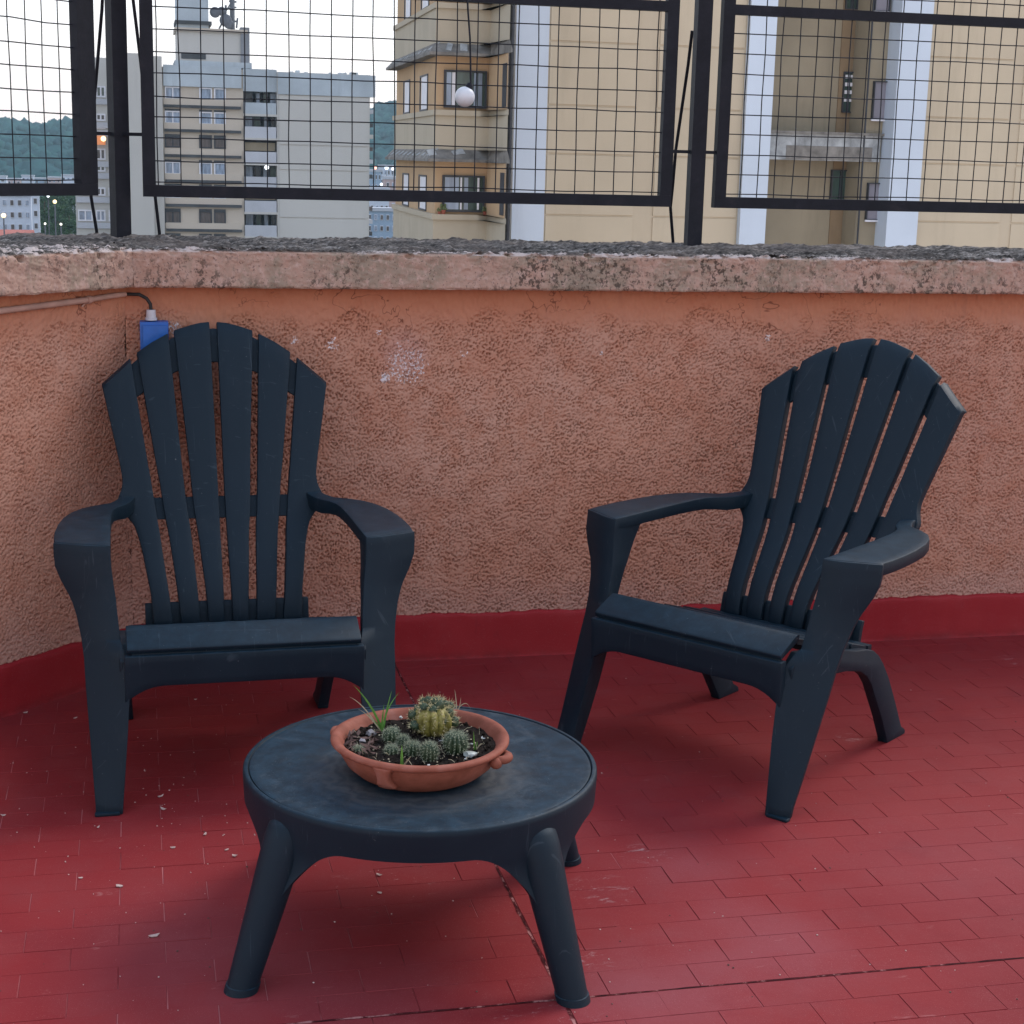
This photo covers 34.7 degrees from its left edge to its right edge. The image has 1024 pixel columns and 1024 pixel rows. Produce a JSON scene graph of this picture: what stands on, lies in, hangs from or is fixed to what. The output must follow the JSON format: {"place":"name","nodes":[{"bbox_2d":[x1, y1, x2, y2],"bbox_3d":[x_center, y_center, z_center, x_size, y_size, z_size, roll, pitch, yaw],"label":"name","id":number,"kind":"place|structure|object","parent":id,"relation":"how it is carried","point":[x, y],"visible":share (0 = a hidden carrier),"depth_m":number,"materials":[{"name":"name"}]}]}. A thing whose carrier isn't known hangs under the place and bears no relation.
{"place":"outdoors","nodes":[
{"label":"outdoors","id":0,"kind":"place"},
{"bbox_2d":[0,175,7,182],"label":"town building","id":1,"kind":"structure","parent":0,"point":[3,177],"depth_m":658.24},
{"bbox_2d":[7,178,21,182],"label":"town building","id":2,"kind":"structure","parent":0,"point":[12,181],"depth_m":677.97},
{"bbox_2d":[0,196,32,229],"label":"town building","id":3,"kind":"structure","parent":0,"point":[17,210],"depth_m":245.84,"materials":[{"name":"paint"}]},
{"bbox_2d":[0,229,34,235],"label":"house","id":4,"kind":"structure","parent":0,"point":[15,231],"depth_m":144.75,"materials":[{"name":"red tile"}]},
{"bbox_2d":[21,175,34,182],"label":"town building","id":5,"kind":"structure","parent":0,"point":[27,177],"depth_m":716.73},
{"bbox_2d":[31,196,40,232],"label":"town building","id":6,"kind":"structure","parent":0,"point":[35,201],"depth_m":244.62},
{"bbox_2d":[34,177,46,229],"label":"town building","id":7,"kind":"structure","parent":0,"point":[39,178],"depth_m":661.37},
{"bbox_2d":[47,176,60,208],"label":"town building","id":8,"kind":"structure","parent":0,"point":[54,178],"depth_m":700.34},
{"bbox_2d":[61,174,76,233],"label":"town building","id":9,"kind":"structure","parent":0,"point":[68,176],"depth_m":720.45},
{"bbox_2d":[0,107,396,182],"bbox_3d":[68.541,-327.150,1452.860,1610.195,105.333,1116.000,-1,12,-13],"label":"hill","id":10,"kind":"structure","parent":0,"point":[38,165],"depth_m":1051.93,"materials":[{"name":"plant"}]},
{"bbox_2d":[0,100,396,182],"bbox_3d":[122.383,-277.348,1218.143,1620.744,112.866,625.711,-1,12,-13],"label":"hill forest","id":11,"kind":"object","parent":10,"relation":"on","point":[384,131],"visible":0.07,"depth_m":1126.77,"materials":[{"name":"plant"}]},
{"bbox_2d":[0,0,397,123],"label":"sky","id":12,"kind":"structure","parent":0,"point":[277,22],"materials":[{"name":"white"}]},
{"bbox_2d":[75,0,375,238],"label":"apartment block","id":13,"kind":"structure","parent":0,"point":[245,218],"depth_m":183.43,"materials":[{"name":"grey"}]},
{"bbox_2d":[78,210,92,220],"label":"window","id":14,"kind":"structure","parent":13,"relation":"in","point":[83,215],"depth_m":184.11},
{"bbox_2d":[96,86,105,96],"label":"window","id":15,"kind":"structure","parent":13,"relation":"in","point":[101,90],"depth_m":181.72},
{"bbox_2d":[96,114,105,120],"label":"window","id":16,"kind":"structure","parent":13,"relation":"in","point":[99,117],"depth_m":182.28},
{"bbox_2d":[96,210,105,220],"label":"window","id":17,"kind":"structure","parent":13,"relation":"in","point":[100,214],"depth_m":184.47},
{"bbox_2d":[97,148,105,159],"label":"window","id":18,"kind":"structure","parent":13,"relation":"in","point":[101,153],"depth_m":183.12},
{"bbox_2d":[98,187,105,195],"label":"window","id":19,"kind":"structure","parent":13,"relation":"in","point":[101,190],"depth_m":183.93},
{"bbox_2d":[165,86,178,98],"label":"window","id":20,"kind":"structure","parent":13,"relation":"in","point":[173,91],"depth_m":180.51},
{"bbox_2d":[165,109,179,122],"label":"window","id":21,"kind":"structure","parent":13,"relation":"in","point":[168,112],"depth_m":181.08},
{"bbox_2d":[165,134,179,147],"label":"window","id":22,"kind":"structure","parent":13,"relation":"in","point":[175,143],"depth_m":181.61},
{"bbox_2d":[165,159,179,173],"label":"window","id":23,"kind":"structure","parent":13,"relation":"in","point":[170,167],"depth_m":182.23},
{"bbox_2d":[165,208,180,222],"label":"window","id":24,"kind":"structure","parent":13,"relation":"in","point":[173,215],"depth_m":183.30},
{"bbox_2d":[199,87,211,97],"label":"window","id":25,"kind":"structure","parent":13,"relation":"in","point":[206,91],"depth_m":181.34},
{"bbox_2d":[199,110,211,123],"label":"window","id":26,"kind":"structure","parent":13,"relation":"in","point":[205,113],"depth_m":181.88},
{"bbox_2d":[199,135,211,147],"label":"window","id":27,"kind":"structure","parent":13,"relation":"in","point":[206,143],"depth_m":182.41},
{"bbox_2d":[199,160,211,173],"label":"window","id":28,"kind":"structure","parent":13,"relation":"in","point":[206,167],"depth_m":183.03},
{"bbox_2d":[199,209,211,222],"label":"window","id":29,"kind":"structure","parent":13,"relation":"in","point":[205,215],"depth_m":184.11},
{"bbox_2d":[214,160,224,174],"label":"window","id":30,"kind":"structure","parent":13,"relation":"in","point":[219,168],"depth_m":183.35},
{"bbox_2d":[214,87,225,97],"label":"window","id":31,"kind":"structure","parent":13,"relation":"in","point":[218,92],"depth_m":181.65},
{"bbox_2d":[214,110,225,123],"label":"window","id":32,"kind":"structure","parent":13,"relation":"in","point":[217,113],"depth_m":182.19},
{"bbox_2d":[214,135,225,148],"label":"window","id":33,"kind":"structure","parent":13,"relation":"in","point":[218,144],"depth_m":182.77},
{"bbox_2d":[214,209,225,222],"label":"window","id":34,"kind":"structure","parent":13,"relation":"in","point":[219,214],"depth_m":184.47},
{"bbox_2d":[210,0,237,28],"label":"rooftop aerial","id":35,"kind":"object","parent":13,"relation":"on","point":[229,21],"visible":0.88,"depth_m":183.60,"materials":[{"name":"metal"}]},
{"bbox_2d":[245,116,253,126],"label":"window","id":36,"kind":"structure","parent":13,"relation":"in","point":[247,122],"depth_m":184.56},
{"bbox_2d":[245,92,255,102],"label":"window","id":37,"kind":"structure","parent":13,"relation":"in","point":[248,94],"depth_m":184.02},
{"bbox_2d":[246,166,254,176],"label":"window","id":38,"kind":"structure","parent":13,"relation":"in","point":[249,169],"depth_m":185.74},
{"bbox_2d":[245,214,256,224],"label":"window","id":39,"kind":"structure","parent":13,"relation":"in","point":[248,217],"depth_m":186.83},
{"bbox_2d":[252,92,263,102],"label":"window","id":40,"kind":"structure","parent":13,"relation":"in","point":[257,94],"depth_m":184.25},
{"bbox_2d":[252,116,263,126],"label":"window","id":41,"kind":"structure","parent":13,"relation":"in","point":[256,122],"depth_m":184.79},
{"bbox_2d":[253,166,262,176],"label":"window","id":42,"kind":"structure","parent":13,"relation":"in","point":[257,168],"depth_m":185.92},
{"bbox_2d":[253,214,263,224],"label":"window","id":43,"kind":"structure","parent":13,"relation":"in","point":[258,217],"depth_m":187.06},
{"bbox_2d":[260,93,269,102],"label":"window","id":44,"kind":"structure","parent":13,"relation":"in","point":[261,93],"depth_m":184.38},
{"bbox_2d":[260,166,269,176],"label":"window","id":45,"kind":"structure","parent":13,"relation":"in","point":[263,169],"depth_m":186.10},
{"bbox_2d":[260,117,271,126],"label":"window","id":46,"kind":"structure","parent":13,"relation":"in","point":[265,122],"depth_m":184.97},
{"bbox_2d":[261,214,271,224],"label":"window","id":47,"kind":"structure","parent":13,"relation":"in","point":[265,218],"depth_m":187.24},
{"bbox_2d":[267,93,275,102],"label":"window","id":48,"kind":"structure","parent":13,"relation":"in","point":[272,95],"depth_m":184.56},
{"bbox_2d":[268,117,275,126],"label":"window","id":49,"kind":"structure","parent":13,"relation":"in","point":[272,118],"depth_m":185.15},
{"bbox_2d":[268,166,275,176],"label":"window","id":50,"kind":"structure","parent":13,"relation":"in","point":[272,170],"depth_m":186.28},
{"bbox_2d":[268,215,275,225],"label":"window","id":51,"kind":"structure","parent":13,"relation":"in","point":[273,216],"depth_m":187.42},
{"bbox_2d":[369,169,381,185],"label":"town building","id":52,"kind":"structure","parent":0,"point":[377,177],"depth_m":512.84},
{"bbox_2d":[369,187,389,206],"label":"town building","id":53,"kind":"structure","parent":0,"point":[378,203],"depth_m":356.28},
{"bbox_2d":[369,207,392,238],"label":"town building","id":54,"kind":"structure","parent":0,"point":[381,226],"depth_m":297.81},
{"bbox_2d":[378,165,393,182],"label":"town building","id":55,"kind":"structure","parent":0,"point":[389,172],"depth_m":592.15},
{"bbox_2d":[382,176,395,206],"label":"town building","id":56,"kind":"structure","parent":0,"point":[387,180],"depth_m":415.37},
{"bbox_2d":[385,0,512,240],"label":"bay tower","id":57,"kind":"structure","parent":0,"point":[426,220],"depth_m":46.65,"materials":[{"name":"paint"}]},
{"bbox_2d":[402,173,408,206],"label":"window","id":58,"kind":"structure","parent":57,"relation":"in","point":[406,175],"depth_m":52.81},
{"bbox_2d":[403,79,409,113],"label":"window","id":59,"kind":"structure","parent":57,"relation":"in","point":[407,84],"depth_m":52.21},
{"bbox_2d":[404,0,410,19],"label":"window","id":60,"kind":"structure","parent":57,"relation":"in","point":[408,2],"depth_m":51.80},
{"bbox_2d":[418,174,426,210],"bbox_3d":[-2.666,-9.590,49.191,0.080,1.040,1.636,-1,12,-11],"label":"window","id":61,"kind":"structure","parent":57,"relation":"in","point":[422,179],"depth_m":49.14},
{"bbox_2d":[419,74,427,111],"bbox_3d":[-2.593,-12.424,48.580,0.080,1.040,1.636,-1,12,-11],"label":"window","id":62,"kind":"structure","parent":57,"relation":"in","point":[423,92],"depth_m":48.60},
{"bbox_2d":[421,0,428,9],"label":"window","id":63,"kind":"structure","parent":57,"relation":"in","point":[424,4],"depth_m":48.16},
{"bbox_2d":[440,204,446,213],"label":"potted plant","id":64,"kind":"object","parent":57,"relation":"on","point":[444,209],"visible":1,"depth_m":46.78,"materials":[{"name":"green plant"}]},
{"bbox_2d":[442,175,484,211],"bbox_3d":[-1.402,-9.127,46.979,1.227,1.030,0.190,-1,12,-13],"label":"window","id":65,"kind":"structure","parent":57,"relation":"in","point":[447,180],"depth_m":46.94,"materials":[{"name":"glass"}]},
{"bbox_2d":[443,70,486,108],"bbox_3d":[-1.329,-11.961,46.368,1.227,1.030,0.190,-1,12,-13],"label":"window","id":66,"kind":"structure","parent":57,"relation":"in","point":[463,76],"depth_m":46.30,"materials":[{"name":"glass"}]},
{"bbox_2d":[499,173,505,215],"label":"window","id":67,"kind":"structure","parent":57,"relation":"in","point":[502,175],"depth_m":44.95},
{"bbox_2d":[502,63,507,106],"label":"window","id":68,"kind":"structure","parent":57,"relation":"in","point":[504,75],"depth_m":44.37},
{"bbox_2d":[0,635,1023,1023],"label":"floor","id":69,"kind":"structure","parent":0,"point":[906,907],"depth_m":3.16,"materials":[{"name":"tile"}]},
{"bbox_2d":[0,232,133,718],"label":"parapet wall","id":70,"kind":"structure","parent":69,"relation":"on","point":[59,459],"depth_m":4.00,"materials":[{"name":"orange paint"}]},
{"bbox_2d":[0,292,126,313],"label":"conduit","id":71,"kind":"object","parent":70,"relation":"attached to","point":[83,301],"visible":1,"depth_m":3.93,"materials":[{"name":"plastic"}]},
{"bbox_2d":[53,322,414,816],"bbox_3d":[-0.653,0.071,3.790,0.776,0.931,0.908,-2,13,-14],"label":"adirondack chair","id":72,"kind":"object","parent":69,"relation":"on","point":[189,637],"visible":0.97,"depth_m":3.90,"materials":[{"name":"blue plastic"}]},
{"bbox_2d":[224,704,596,1008],"bbox_3d":[-0.165,0.589,2.933,0.624,0.304,0.624,1,12,0],"label":"side table","id":73,"kind":"object","parent":69,"relation":"on","point":[311,797],"visible":0.84,"depth_m":2.69,"materials":[{"name":"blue plastic"}]},
{"bbox_2d":[330,707,512,791],"bbox_3d":[-0.159,0.419,2.843,0.309,0.069,0.309,-3,13,-20],"label":"terracotta bowl","id":74,"kind":"object","parent":73,"relation":"on","point":[410,778],"visible":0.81,"depth_m":2.74,"materials":[{"name":"ceramic"}]},
{"bbox_2d":[344,719,495,765],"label":"soil","id":75,"kind":"structure","parent":74,"relation":"in","point":[488,746],"depth_m":2.83,"materials":[{"name":"soil"}]},
{"bbox_2d":[350,743,365,754],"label":"cactus","id":76,"kind":"object","parent":75,"relation":"on","point":[357,748],"visible":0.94,"depth_m":2.78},
{"bbox_2d":[343,729,379,755],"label":"dead leaves","id":77,"kind":"object","parent":75,"relation":"on","point":[371,741],"visible":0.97,"depth_m":2.81,"materials":[{"name":"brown plant"}]},
{"bbox_2d":[365,729,376,735],"bbox_3d":[-0.247,0.389,2.873,0.019,0.015,0.021,-5,14,-27],"label":"pebble","id":78,"kind":"object","parent":75,"relation":"on","point":[369,732],"visible":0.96,"depth_m":2.87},
{"bbox_2d":[350,687,397,731],"bbox_3d":[-0.238,0.362,2.868,0.093,0.117,0.070,-1,12,-13],"label":"grass tuft","id":79,"kind":"object","parent":75,"relation":"on","point":[380,726],"visible":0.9,"depth_m":2.88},
{"bbox_2d":[381,724,401,743],"bbox_3d":[-0.208,0.386,2.837,0.044,0.038,0.045,-1,12,-13],"label":"cactus","id":80,"kind":"object","parent":75,"relation":"on","point":[390,734],"visible":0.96,"depth_m":2.83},
{"bbox_2d":[383,742,400,754],"bbox_3d":[-0.204,0.404,2.783,0.038,0.030,0.037,-1,12,-13],"label":"cactus","id":81,"kind":"object","parent":75,"relation":"on","point":[390,749],"visible":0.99,"depth_m":2.78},
{"bbox_2d":[395,732,411,746],"bbox_3d":[-0.188,0.394,2.825,0.034,0.030,0.036,-1,12,-13],"label":"cactus","id":82,"kind":"object","parent":75,"relation":"on","point":[400,740],"visible":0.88,"depth_m":2.82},
{"bbox_2d":[400,747,409,764],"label":"grass shoot","id":83,"kind":"object","parent":75,"relation":"on","point":[401,760],"depth_m":2.72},
{"bbox_2d":[403,739,420,757],"bbox_3d":[-0.169,0.401,2.779,0.044,0.036,0.042,-1,12,-13],"label":"cactus","id":84,"kind":"object","parent":75,"relation":"on","point":[410,749],"visible":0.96,"depth_m":2.77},
{"bbox_2d":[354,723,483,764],"bbox_3d":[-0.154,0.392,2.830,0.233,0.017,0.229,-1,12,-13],"label":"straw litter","id":85,"kind":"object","parent":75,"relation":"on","point":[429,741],"visible":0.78,"depth_m":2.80,"materials":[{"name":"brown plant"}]},
{"bbox_2d":[417,739,440,762],"bbox_3d":[-0.140,0.402,2.756,0.045,0.043,0.045,-1,12,-13],"label":"cactus","id":86,"kind":"object","parent":75,"relation":"on","point":[428,750],"visible":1,"depth_m":2.75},
{"bbox_2d":[407,693,461,738],"bbox_3d":[-0.139,0.356,2.880,0.101,0.076,0.096,-1,12,-13],"label":"cactus","id":87,"kind":"object","parent":75,"relation":"on","point":[429,716],"visible":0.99,"depth_m":2.86,"materials":[{"name":"plant"}]},
{"bbox_2d":[440,727,469,755],"bbox_3d":[-0.096,0.391,2.792,0.056,0.047,0.057,-1,12,-13],"label":"cactus","id":88,"kind":"object","parent":75,"relation":"on","point":[455,742],"visible":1,"depth_m":2.78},
{"bbox_2d":[463,751,476,757],"bbox_3d":[-0.072,0.411,2.783,0.027,0.012,0.024,9,14,32],"label":"pebble","id":89,"kind":"object","parent":75,"relation":"on","point":[470,754],"visible":1,"depth_m":2.77,"materials":[{"name":"stone"}]},
{"bbox_2d":[0,678,954,1016],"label":"grit","id":90,"kind":"object","parent":69,"relation":"on","point":[378,870],"visible":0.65,"depth_m":3.23,"materials":[{"name":"paint"}]},
{"bbox_2d":[0,717,1017,1016],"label":"dark grit","id":91,"kind":"object","parent":69,"relation":"on","point":[620,941],"visible":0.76,"depth_m":2.95,"materials":[{"name":"black stone"}]},
{"bbox_2d":[53,232,1023,661],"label":"parapet wall","id":92,"kind":"structure","parent":69,"relation":"on","point":[501,418],"depth_m":4.47,"materials":[{"name":"orange paint"}]},
{"bbox_2d":[89,0,160,237],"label":"fence post","id":93,"kind":"object","parent":92,"relation":"on","point":[118,133],"visible":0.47,"depth_m":4.35,"materials":[{"name":"metal"}]},
{"bbox_2d":[0,0,97,195],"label":"fence","id":94,"kind":"object","parent":93,"relation":"attached to","point":[82,69],"visible":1,"depth_m":4.24,"materials":[{"name":"metal"}]},
{"bbox_2d":[139,0,679,206],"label":"fence","id":95,"kind":"object","parent":93,"relation":"attached to","point":[671,10],"visible":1,"depth_m":4.49,"materials":[{"name":"metal"}]},
{"bbox_2d":[455,0,474,106],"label":"globe lamp","id":96,"kind":"object","parent":95,"relation":"hanging from","point":[465,96],"visible":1,"depth_m":4.39,"materials":[{"name":"white glass"}]},
{"bbox_2d":[126,292,168,349],"bbox_3d":[-0.918,-0.477,4.125,0.102,0.148,0.057,-1,12,-13],"label":"junction box","id":97,"kind":"object","parent":92,"relation":"attached to","point":[152,328],"visible":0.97,"depth_m":4.11,"materials":[{"name":"blue plastic"}]},
{"bbox_2d":[669,0,715,245],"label":"fence post","id":98,"kind":"object","parent":92,"relation":"on","point":[701,40],"visible":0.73,"depth_m":4.65,"materials":[{"name":"metal"}]},
{"bbox_2d":[711,0,1023,213],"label":"fence","id":99,"kind":"object","parent":98,"relation":"attached to","point":[730,9],"visible":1,"depth_m":4.74,"materials":[{"name":"metal"}]},
{"bbox_2d":[557,338,966,822],"bbox_3d":[0.631,0.084,3.885,0.776,0.931,0.908,11,16,38],"label":"adirondack chair","id":100,"kind":"object","parent":69,"relation":"on","point":[754,637],"visible":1,"depth_m":3.94,"materials":[{"name":"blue plastic"}]},
{"bbox_2d":[505,0,1023,247],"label":"apartment tower","id":101,"kind":"structure","parent":0,"point":[588,223],"depth_m":50.08,"materials":[{"name":"paint"}]},
{"bbox_2d":[829,170,846,198],"bbox_3d":[10.411,-10.396,52.124,0.611,0.958,0.210,-1,12,-13],"label":"window","id":102,"kind":"structure","parent":101,"relation":"in","point":[835,183],"depth_m":52.06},
{"bbox_2d":[841,72,853,112],"bbox_3d":[10.567,-13.201,51.538,0.397,1.246,0.210,-1,12,-13],"label":"window","id":103,"kind":"structure","parent":101,"relation":"in","point":[844,90],"depth_m":51.46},
{"bbox_2d":[845,0,857,9],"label":"window","id":104,"kind":"structure","parent":101,"relation":"in","point":[848,3],"depth_m":50.91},
{"bbox_2d":[864,183,879,221],"bbox_3d":[11.298,-9.709,51.373,0.480,1.200,0.220,-1,12,-13],"label":"window","id":105,"kind":"structure","parent":101,"relation":"in","point":[870,216],"depth_m":51.31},
{"bbox_2d":[871,81,887,120],"bbox_3d":[11.369,-12.715,50.723,0.525,1.199,0.220,-1,12,-13],"label":"window","id":106,"kind":"structure","parent":101,"relation":"in","point":[876,91],"depth_m":50.68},
{"bbox_2d":[874,0,890,11],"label":"window","id":107,"kind":"structure","parent":101,"relation":"in","point":[880,5],"depth_m":50.06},
{"bbox_3d":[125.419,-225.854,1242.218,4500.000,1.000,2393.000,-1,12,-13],"label":"ground","id":108,"kind":"structure","parent":0,"visible":0},
{"bbox_2d":[1,213,5,233],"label":"street lamp","id":109,"kind":"object","parent":108,"relation":"on","point":[3,215],"visible":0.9,"depth_m":132.28,"materials":[{"name":"metal"}]},
{"bbox_2d":[47,196,49,234],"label":"street lamp","id":110,"kind":"object","parent":108,"relation":"on","point":[48,215],"visible":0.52,"depth_m":194.69,"materials":[{"name":"metal"}]},
{"bbox_2d":[53,200,56,234],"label":"street lamp","id":111,"kind":"object","parent":108,"relation":"on","point":[54,201],"visible":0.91,"depth_m":156.76,"materials":[{"name":"metal"}]},
{"bbox_2d":[39,196,71,223],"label":"tree","id":112,"kind":"object","parent":108,"relation":"on","point":[61,200],"visible":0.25,"depth_m":270.58,"materials":[{"name":"green plant"}]},
{"bbox_2d":[40,203,72,233],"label":"tree","id":113,"kind":"object","parent":108,"relation":"on","point":[69,211],"visible":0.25,"depth_m":260.96,"materials":[{"name":"green plant"}]},
{"bbox_2d":[40,214,75,234],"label":"tree","id":114,"kind":"object","parent":108,"relation":"on","point":[71,225],"visible":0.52,"depth_m":252.93,"materials":[{"name":"green plant"}]},
{"bbox_2d":[40,196,75,234],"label":"tree","id":115,"kind":"object","parent":108,"relation":"on","point":[72,200],"visible":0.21,"depth_m":275.31,"materials":[{"name":"green plant"}]},
{"bbox_2d":[40,196,75,222],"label":"tree","id":116,"kind":"object","parent":108,"relation":"on","point":[56,211],"visible":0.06,"depth_m":284.47,"materials":[{"name":"green plant"}]},
{"bbox_2d":[41,203,76,234],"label":"tree","id":117,"kind":"object","parent":108,"relation":"on","point":[61,213],"visible":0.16,"depth_m":258.06,"materials":[{"name":"green plant"}]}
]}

